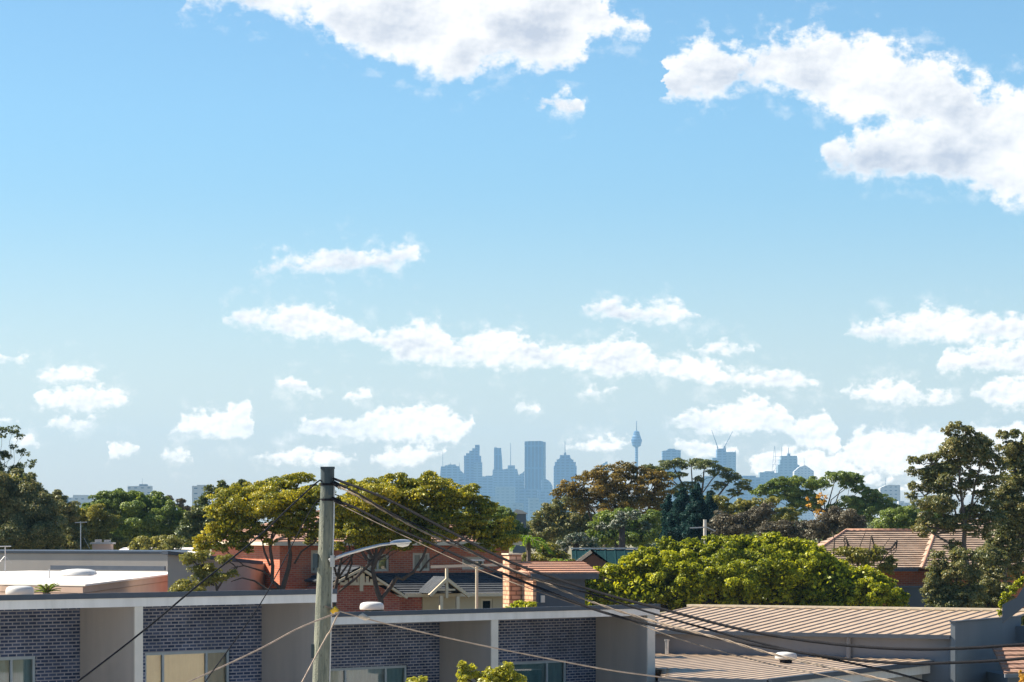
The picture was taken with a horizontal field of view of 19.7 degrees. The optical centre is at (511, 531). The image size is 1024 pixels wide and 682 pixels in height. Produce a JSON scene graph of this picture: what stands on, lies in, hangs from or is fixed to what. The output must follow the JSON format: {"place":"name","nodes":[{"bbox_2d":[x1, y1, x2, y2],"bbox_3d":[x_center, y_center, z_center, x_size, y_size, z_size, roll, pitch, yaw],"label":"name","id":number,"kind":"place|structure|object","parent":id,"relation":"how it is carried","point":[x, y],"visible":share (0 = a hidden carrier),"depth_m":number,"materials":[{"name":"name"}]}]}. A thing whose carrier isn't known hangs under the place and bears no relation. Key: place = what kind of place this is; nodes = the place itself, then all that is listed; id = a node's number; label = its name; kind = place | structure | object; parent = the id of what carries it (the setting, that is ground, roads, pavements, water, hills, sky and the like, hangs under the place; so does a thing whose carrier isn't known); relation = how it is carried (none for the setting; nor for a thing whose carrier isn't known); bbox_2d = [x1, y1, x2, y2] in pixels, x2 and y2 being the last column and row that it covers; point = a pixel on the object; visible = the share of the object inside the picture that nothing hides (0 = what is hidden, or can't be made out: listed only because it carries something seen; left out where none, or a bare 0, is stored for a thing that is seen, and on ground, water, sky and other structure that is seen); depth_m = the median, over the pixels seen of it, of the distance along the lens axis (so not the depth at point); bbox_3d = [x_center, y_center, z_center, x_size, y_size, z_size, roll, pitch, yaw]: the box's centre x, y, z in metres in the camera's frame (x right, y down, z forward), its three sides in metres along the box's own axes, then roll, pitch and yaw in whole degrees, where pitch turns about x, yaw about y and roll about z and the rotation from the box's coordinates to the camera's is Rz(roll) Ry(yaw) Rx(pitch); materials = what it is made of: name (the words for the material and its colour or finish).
{"place":"outdoors","nodes":[
{"label":"outdoors","id":0,"kind":"place"},
{"bbox_2d":[68,495,91,507],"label":"apartment block","id":1,"kind":"structure","parent":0,"point":[81,499],"depth_m":4200.00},
{"bbox_2d":[0,565,167,594],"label":"flat roofed house","id":2,"kind":"structure","parent":0,"point":[69,579],"depth_m":114.85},
{"bbox_2d":[0,549,186,571],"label":"parapet building","id":3,"kind":"structure","parent":0,"point":[30,560],"depth_m":144.12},
{"bbox_2d":[128,484,152,511],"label":"apartment block","id":4,"kind":"structure","parent":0,"point":[146,489],"depth_m":4000.00,"materials":[{"name":"metal"}]},
{"bbox_2d":[192,485,209,504],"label":"apartment block","id":5,"kind":"structure","parent":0,"point":[197,491],"depth_m":3600.00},
{"bbox_2d":[205,502,521,611],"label":"brick house","id":6,"kind":"structure","parent":0,"point":[428,587],"depth_m":118.38,"materials":[{"name":"red brick"}]},
{"bbox_2d":[367,554,388,570],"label":"window","id":7,"kind":"structure","parent":6,"relation":"in","point":[382,565],"depth_m":119.66,"materials":[{"name":"grey glass"}]},
{"bbox_2d":[413,553,429,570],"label":"window","id":8,"kind":"structure","parent":6,"relation":"in","point":[416,556],"depth_m":120.24,"materials":[{"name":"grey glass"}]},
{"bbox_2d":[462,557,483,569],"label":"window","id":9,"kind":"structure","parent":6,"relation":"in","point":[464,561],"depth_m":120.95,"materials":[{"name":"grey glass"}]},
{"bbox_2d":[481,599,491,607],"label":"window","id":10,"kind":"structure","parent":6,"relation":"in","point":[485,603],"depth_m":118.44,"materials":[{"name":"black glass"}]},
{"bbox_2d":[152,540,665,612],"bbox_3d":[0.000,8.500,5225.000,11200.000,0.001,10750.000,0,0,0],"label":"ground","id":11,"kind":"structure","parent":0,"point":[570,550],"depth_m":1358.57,"materials":[{"name":"green plant"}]},
{"bbox_2d":[0,425,36,473],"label":"bare topped tree","id":12,"kind":"object","parent":11,"relation":"on","point":[4,454],"visible":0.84,"depth_m":167.99,"materials":[{"name":"green plant"}]},
{"bbox_2d":[0,468,68,549],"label":"tall tree","id":13,"kind":"object","parent":11,"relation":"on","point":[31,516],"visible":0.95,"depth_m":163.99,"materials":[{"name":"green plant"}]},
{"bbox_2d":[34,583,60,593],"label":"spiky plant","id":14,"kind":"object","parent":11,"relation":"on","point":[48,589],"visible":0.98,"depth_m":79.94,"materials":[{"name":"green plant"}]},
{"bbox_2d":[52,489,94,549],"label":"olive tree","id":15,"kind":"object","parent":11,"relation":"on","point":[72,515],"visible":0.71,"depth_m":171.53,"materials":[{"name":"green plant"}]},
{"bbox_2d":[64,503,136,549],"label":"leafy tree","id":16,"kind":"object","parent":11,"relation":"on","point":[94,517],"visible":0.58,"depth_m":174.53,"materials":[{"name":"green plant"}]},
{"bbox_2d":[81,488,203,546],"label":"green dome tree","id":17,"kind":"object","parent":11,"relation":"on","point":[137,518],"visible":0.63,"depth_m":199.35,"materials":[{"name":"green plant"}]},
{"bbox_2d":[90,539,195,552],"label":"white roofed house","id":18,"kind":"structure","parent":11,"relation":"on","point":[98,544],"depth_m":161.20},
{"bbox_2d":[128,535,196,549],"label":"yellowish shrub","id":19,"kind":"object","parent":11,"relation":"on","point":[169,542],"visible":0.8,"depth_m":164.65,"materials":[{"name":"green plant"}]},
{"bbox_2d":[0,586,336,681],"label":"terrace house","id":20,"kind":"structure","parent":11,"relation":"on","point":[78,636],"depth_m":74.21,"materials":[{"name":"grey brick"}]},
{"bbox_2d":[0,656,34,681],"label":"window","id":21,"kind":"structure","parent":20,"relation":"in","point":[12,669],"depth_m":72.26,"materials":[{"name":"glass"}]},
{"bbox_2d":[145,650,228,681],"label":"window","id":22,"kind":"structure","parent":20,"relation":"in","point":[179,666],"depth_m":75.98,"materials":[{"name":"glass"}]},
{"bbox_2d":[167,495,190,546],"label":"umbrella tree","id":23,"kind":"object","parent":11,"relation":"on","point":[181,501],"visible":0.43,"depth_m":299.79,"materials":[{"name":"green plant"}]},
{"bbox_2d":[167,550,238,591],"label":"tree","id":24,"kind":"object","parent":11,"relation":"on","point":[202,570],"visible":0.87,"depth_m":103.91,"materials":[{"name":"green plant"}]},
{"bbox_2d":[174,478,247,542],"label":"spiky tree","id":25,"kind":"object","parent":11,"relation":"on","point":[194,517],"visible":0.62,"depth_m":149.84,"materials":[{"name":"green plant"}]},
{"bbox_2d":[161,551,264,591],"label":"lean to garage","id":26,"kind":"structure","parent":11,"relation":"on","point":[177,570],"depth_m":116.28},
{"bbox_2d":[192,472,319,589],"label":"umbrella tree","id":27,"kind":"object","parent":11,"relation":"on","point":[234,510],"visible":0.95,"depth_m":109.68,"materials":[{"name":"green plant"}]},
{"bbox_2d":[311,467,343,681],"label":"utility pole","id":28,"kind":"object","parent":11,"relation":"on","point":[322,628],"visible":1,"depth_m":54.88,"materials":[{"name":"wood"}]},
{"bbox_2d":[76,480,321,681],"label":"power cable","id":29,"kind":"object","parent":28,"relation":"attached to","point":[173,605],"visible":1,"depth_m":45.61,"materials":[{"name":"black rubber"}]},
{"bbox_2d":[204,499,320,681],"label":"power cable","id":30,"kind":"object","parent":28,"relation":"attached to","point":[263,598],"visible":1,"depth_m":48.44,"materials":[{"name":"black rubber"}]},
{"bbox_2d":[188,612,339,681],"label":"power cable","id":31,"kind":"object","parent":28,"relation":"attached to","point":[264,646],"visible":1,"depth_m":52.76,"materials":[{"name":"rubber"}]},
{"bbox_2d":[302,611,338,681],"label":"power cable","id":32,"kind":"object","parent":28,"relation":"attached to","point":[321,646],"visible":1,"depth_m":54.46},
{"bbox_2d":[328,539,411,566],"bbox_3d":[-2.647,0.410,54.840,1.550,0.515,0.280,0,0,0],"label":"street lamp","id":33,"kind":"object","parent":28,"relation":"attached to","point":[398,543],"visible":1,"depth_m":54.81,"materials":[{"name":"metal"}]},
{"bbox_2d":[339,610,698,681],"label":"power cable","id":34,"kind":"object","parent":28,"relation":"attached to","point":[520,652],"visible":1,"depth_m":55.63,"materials":[{"name":"rubber"}]},
{"bbox_2d":[335,502,849,681],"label":"power cable","id":35,"kind":"object","parent":28,"relation":"attached to","point":[579,605],"visible":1,"depth_m":51.46,"materials":[{"name":"rubber"}]},
{"bbox_2d":[337,485,895,681],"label":"power cable","id":36,"kind":"object","parent":28,"relation":"attached to","point":[665,624],"visible":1,"depth_m":50.12,"materials":[{"name":"rubber"}]},
{"bbox_2d":[333,480,927,681],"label":"power cable","id":37,"kind":"object","parent":28,"relation":"attached to","point":[615,601],"visible":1,"depth_m":50.78,"materials":[{"name":"black rubber"}]},
{"bbox_2d":[332,477,1023,650],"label":"power cable","id":38,"kind":"object","parent":28,"relation":"attached to","point":[687,615],"visible":1,"depth_m":49.63,"materials":[{"name":"black rubber"}]},
{"bbox_2d":[338,500,1023,664],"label":"power cable","id":39,"kind":"object","parent":28,"relation":"attached to","point":[691,633],"visible":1,"depth_m":49.85,"materials":[{"name":"black rubber"}]},
{"bbox_2d":[303,527,356,606],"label":"umbrella tree","id":40,"kind":"object","parent":11,"relation":"on","point":[338,574],"visible":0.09,"depth_m":112.96,"materials":[{"name":"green plant"}]},
{"bbox_2d":[406,675,427,681],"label":"front bush","id":41,"kind":"object","parent":11,"relation":"on","point":[419,679],"visible":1,"depth_m":61.95,"materials":[{"name":"green plant"}]},
{"bbox_2d":[312,470,522,610],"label":"umbrella tree","id":42,"kind":"object","parent":11,"relation":"on","point":[444,504],"visible":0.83,"depth_m":107.65,"materials":[{"name":"green plant"}]},
{"bbox_2d":[431,559,502,608],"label":"telegraph pole","id":43,"kind":"object","parent":11,"relation":"on","point":[476,580],"visible":0.57,"depth_m":103.77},
{"bbox_2d":[58,517,879,551],"bbox_3d":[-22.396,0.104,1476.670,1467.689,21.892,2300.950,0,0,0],"label":"distant woods","id":44,"kind":"object","parent":11,"relation":"on","point":[869,526],"visible":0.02,"depth_m":427.33,"materials":[{"name":"green plant"}]},
{"bbox_2d":[455,660,526,681],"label":"front bush","id":45,"kind":"object","parent":11,"relation":"on","point":[499,673],"visible":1,"depth_m":63.93,"materials":[{"name":"green plant"}]},
{"bbox_2d":[486,506,532,537],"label":"dark tree","id":46,"kind":"object","parent":11,"relation":"on","point":[519,528],"visible":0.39,"depth_m":169.56,"materials":[{"name":"green plant"}]},
{"bbox_2d":[505,600,536,607],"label":"shrub","id":47,"kind":"object","parent":11,"relation":"on","point":[517,603],"visible":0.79,"depth_m":97.40,"materials":[{"name":"green plant"}]},
{"bbox_2d":[509,535,554,560],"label":"palm tree","id":48,"kind":"object","parent":11,"relation":"on","point":[529,540],"visible":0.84,"depth_m":133.90,"materials":[{"name":"green plant"}]},
{"bbox_2d":[522,542,574,560],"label":"round shrub","id":49,"kind":"object","parent":11,"relation":"on","point":[557,552],"visible":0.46,"depth_m":139.81,"materials":[{"name":"green plant"}]},
{"bbox_2d":[528,496,596,552],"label":"dusky tree","id":50,"kind":"object","parent":11,"relation":"on","point":[561,518],"visible":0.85,"depth_m":214.56,"materials":[{"name":"green plant"}]},
{"bbox_2d":[555,531,600,549],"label":"flowering shrub","id":51,"kind":"object","parent":11,"relation":"on","point":[580,538],"visible":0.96,"depth_m":164.71,"materials":[{"name":"green plant"}]},
{"bbox_2d":[549,460,675,549],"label":"brown tree","id":52,"kind":"object","parent":11,"relation":"on","point":[641,495],"visible":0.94,"depth_m":204.61,"materials":[{"name":"brown plant"}]},
{"bbox_2d":[584,507,662,549],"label":"mottled tree","id":53,"kind":"object","parent":11,"relation":"on","point":[633,536],"visible":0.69,"depth_m":179.74,"materials":[{"name":"green plant"}]},
{"bbox_2d":[595,509,651,549],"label":"flowering tree","id":54,"kind":"object","parent":11,"relation":"on","point":[621,522],"visible":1,"depth_m":171.81,"materials":[{"name":"green plant"}]},
{"bbox_2d":[654,494,672,551],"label":"conifer","id":55,"kind":"object","parent":11,"relation":"on","point":[666,506],"visible":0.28,"depth_m":195.83,"materials":[{"name":"green plant"}]},
{"bbox_2d":[663,487,690,545],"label":"conifer","id":56,"kind":"object","parent":11,"relation":"on","point":[679,504],"visible":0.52,"depth_m":192.62,"materials":[{"name":"green plant"}]},
{"bbox_2d":[679,482,712,540],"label":"conifer","id":57,"kind":"object","parent":11,"relation":"on","point":[696,512],"visible":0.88,"depth_m":189.64,"materials":[{"name":"green plant"}]},
{"bbox_2d":[641,457,752,502],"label":"umbrella tree","id":58,"kind":"object","parent":11,"relation":"on","point":[699,463],"visible":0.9,"depth_m":239.82,"materials":[{"name":"green plant"}]},
{"bbox_2d":[690,520,715,543],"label":"telegraph pole","id":59,"kind":"object","parent":11,"relation":"on","point":[704,527],"visible":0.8,"depth_m":164.91,"materials":[{"name":"paint"}]},
{"bbox_2d":[704,493,719,535],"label":"conifer","id":60,"kind":"object","parent":11,"relation":"on","point":[711,503],"visible":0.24,"depth_m":198.78,"materials":[{"name":"green plant"}]},
{"bbox_2d":[702,502,776,548],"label":"twiggy bush","id":61,"kind":"object","parent":11,"relation":"on","point":[726,524],"visible":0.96,"depth_m":184.77,"materials":[{"name":"brown plant"}]},
{"bbox_2d":[585,531,910,611],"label":"fig tree","id":62,"kind":"object","parent":11,"relation":"on","point":[772,568],"visible":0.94,"depth_m":127.15,"materials":[{"name":"green plant"}]},
{"bbox_2d":[703,495,801,534],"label":"olive tree","id":63,"kind":"object","parent":11,"relation":"on","point":[785,513],"visible":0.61,"depth_m":214.41,"materials":[{"name":"green plant"}]},
{"bbox_2d":[755,519,822,539],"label":"twiggy bush","id":64,"kind":"object","parent":11,"relation":"on","point":[786,528],"visible":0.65,"depth_m":178.74,"materials":[{"name":"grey plant"}]},
{"bbox_2d":[655,652,933,681],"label":"metal annexe","id":65,"kind":"structure","parent":11,"relation":"on","point":[713,668],"depth_m":93.46,"materials":[{"name":"white paint"}]},
{"bbox_2d":[805,493,828,542],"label":"autumn sapling","id":66,"kind":"object","parent":11,"relation":"on","point":[818,511],"visible":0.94,"depth_m":204.94,"materials":[{"name":"orange plant"}]},
{"bbox_2d":[748,471,900,539],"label":"domed tree","id":67,"kind":"object","parent":11,"relation":"on","point":[871,505],"visible":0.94,"depth_m":249.42,"materials":[{"name":"green plant"}]},
{"bbox_2d":[803,505,867,540],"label":"twiggy bush","id":68,"kind":"object","parent":11,"relation":"on","point":[851,517],"visible":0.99,"depth_m":172.44,"materials":[{"name":"green plant"}]},
{"bbox_2d":[830,532,898,574],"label":"olive shrub","id":69,"kind":"object","parent":11,"relation":"on","point":[856,555],"visible":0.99,"depth_m":130.92,"materials":[{"name":"green plant"}]},
{"bbox_2d":[870,505,942,528],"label":"tree","id":70,"kind":"object","parent":11,"relation":"on","point":[903,517],"visible":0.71,"depth_m":194.47,"materials":[{"name":"green plant"}]},
{"bbox_2d":[904,421,1009,610],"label":"gum tree","id":71,"kind":"object","parent":11,"relation":"on","point":[936,477],"visible":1,"depth_m":116.85,"materials":[{"name":"green plant"}]},
{"bbox_2d":[919,546,994,610],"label":"leafy shrub","id":72,"kind":"object","parent":11,"relation":"on","point":[952,594],"visible":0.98,"depth_m":111.78,"materials":[{"name":"green plant"}]},
{"bbox_2d":[971,543,1015,610],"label":"leafy shrub","id":73,"kind":"object","parent":11,"relation":"on","point":[991,577],"visible":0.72,"depth_m":114.69,"materials":[{"name":"green plant"}]},
{"bbox_2d":[975,428,1023,601],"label":"gum tree","id":74,"kind":"object","parent":11,"relation":"on","point":[1009,491],"visible":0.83,"depth_m":120.75,"materials":[{"name":"green plant"}]},
{"bbox_2d":[987,646,1023,681],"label":"tiled shed","id":75,"kind":"structure","parent":11,"relation":"on","point":[1009,672],"depth_m":98.09,"materials":[{"name":"brown tile"}]},
{"bbox_2d":[440,462,465,488],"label":"office block","id":76,"kind":"structure","parent":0,"point":[454,473],"depth_m":8300.00,"materials":[{"name":"metal"}]},
{"bbox_2d":[464,445,481,494],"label":"stepped tower","id":77,"kind":"structure","parent":0,"point":[472,467],"depth_m":8500.00,"materials":[{"name":"metal"}]},
{"bbox_2d":[482,475,492,496],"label":"office block","id":78,"kind":"structure","parent":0,"point":[487,485],"depth_m":8100.00,"materials":[{"name":"metal"}]},
{"bbox_2d":[330,602,660,681],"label":"terrace house","id":79,"kind":"structure","parent":0,"point":[362,650],"depth_m":88.25,"materials":[{"name":"grey brick"}]},
{"bbox_2d":[330,665,406,681],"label":"window","id":80,"kind":"structure","parent":79,"relation":"in","point":[379,673],"depth_m":86.63,"materials":[{"name":"glass"}]},
{"bbox_2d":[499,660,565,681],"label":"window","id":81,"kind":"structure","parent":79,"relation":"in","point":[535,671],"depth_m":91.72,"materials":[{"name":"glass"}]},
{"bbox_2d":[494,447,502,468],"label":"slanted tower","id":82,"kind":"structure","parent":0,"point":[497,458],"depth_m":8900.00,"materials":[{"name":"metal"}]},
{"bbox_2d":[495,487,514,504],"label":"office block","id":83,"kind":"structure","parent":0,"point":[504,495],"depth_m":7200.00,"materials":[{"name":"glass"}]},
{"bbox_2d":[493,443,518,502],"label":"mast tower","id":84,"kind":"structure","parent":0,"point":[509,477],"depth_m":8700.00,"materials":[{"name":"metal"}]},
{"bbox_2d":[500,503,523,511],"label":"office block","id":85,"kind":"structure","parent":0,"point":[515,506],"depth_m":6000.00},
{"bbox_2d":[0,0,1023,521],"label":"sky","id":86,"kind":"structure","parent":0,"point":[251,241],"materials":[{"name":"blue"}]},
{"bbox_2d":[513,509,526,560],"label":"house","id":87,"kind":"structure","parent":0,"point":[521,516],"depth_m":480.30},
{"bbox_2d":[516,481,535,520],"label":"office block","id":88,"kind":"structure","parent":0,"point":[523,495],"depth_m":7300.00,"materials":[{"name":"metal"}]},
{"bbox_2d":[525,441,545,497],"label":"slab tower","id":89,"kind":"structure","parent":0,"point":[535,462],"depth_m":8000.00,"materials":[{"name":"glass"}]},
{"bbox_2d":[519,472,552,489],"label":"round shoulder block","id":90,"kind":"structure","parent":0,"point":[546,484],"depth_m":7800.00,"materials":[{"name":"metal"}]},
{"bbox_2d":[529,498,551,520],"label":"office block","id":91,"kind":"structure","parent":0,"point":[534,504],"depth_m":6500.00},
{"bbox_2d":[537,490,553,501],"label":"office block","id":92,"kind":"structure","parent":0,"point":[543,496],"depth_m":7500.00,"materials":[{"name":"metal"}]},
{"bbox_2d":[498,553,598,607],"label":"dark clad house","id":93,"kind":"structure","parent":0,"point":[578,572],"depth_m":100.47,"materials":[{"name":"beige brick"}]},
{"bbox_2d":[554,453,576,512],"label":"spired tower","id":94,"kind":"structure","parent":0,"point":[565,467],"depth_m":8200.00,"materials":[{"name":"metal"}]},
{"bbox_2d":[570,548,647,603],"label":"teal roofed house","id":95,"kind":"structure","parent":0,"point":[591,557],"depth_m":149.11,"materials":[{"name":"metal"}]},
{"bbox_2d":[631,421,641,506],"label":"observation tower","id":96,"kind":"structure","parent":0,"point":[636,440],"depth_m":8692.68,"materials":[{"name":"metal"}]},
{"bbox_2d":[662,449,680,496],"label":"flat tower","id":97,"kind":"structure","parent":0,"point":[669,454],"depth_m":8000.00,"materials":[{"name":"metal"}]},
{"bbox_2d":[665,476,729,511],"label":"office block","id":98,"kind":"structure","parent":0,"point":[707,479],"depth_m":7300.00,"materials":[{"name":"glass"}]},
{"bbox_2d":[711,447,735,504],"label":"unfinished tower","id":99,"kind":"structure","parent":0,"point":[724,458],"depth_m":8308.00,"materials":[{"name":"metal"}]},
{"bbox_2d":[736,476,759,505],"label":"office block","id":100,"kind":"structure","parent":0,"point":[755,483],"depth_m":7400.00,"materials":[{"name":"metal"}]},
{"bbox_2d":[758,471,778,514],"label":"office block","id":101,"kind":"structure","parent":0,"point":[765,476],"depth_m":7490.00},
{"bbox_2d":[776,447,798,507],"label":"stepped tower","id":102,"kind":"structure","parent":0,"point":[786,466],"depth_m":7800.00,"materials":[{"name":"metal"}]},
{"bbox_2d":[793,465,813,520],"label":"glass dome block","id":103,"kind":"structure","parent":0,"point":[805,471],"depth_m":7600.00,"materials":[{"name":"glass"}]},
{"bbox_2d":[655,604,1023,681],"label":"metal hall","id":104,"kind":"structure","parent":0,"point":[924,627],"depth_m":101.63,"materials":[{"name":"metal"}]},
{"bbox_2d":[878,483,899,516],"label":"lone tower","id":105,"kind":"structure","parent":0,"point":[893,491],"depth_m":5200.00,"materials":[{"name":"metal"}]},
{"bbox_2d":[818,520,1023,610],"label":"tiled house","id":106,"kind":"structure","parent":0,"point":[913,552],"depth_m":138.52,"materials":[{"name":"beige tile"}]},
{"bbox_2d":[1002,587,1023,622],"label":"gable house","id":107,"kind":"structure","parent":0,"point":[1011,608],"depth_m":91.92,"materials":[{"name":"paint"}]},
{"bbox_2d":[996,576,1023,616],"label":"climbing vine","id":108,"kind":"object","parent":107,"relation":"attached to","point":[1014,588],"visible":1,"depth_m":92.66,"materials":[{"name":"green plant"}]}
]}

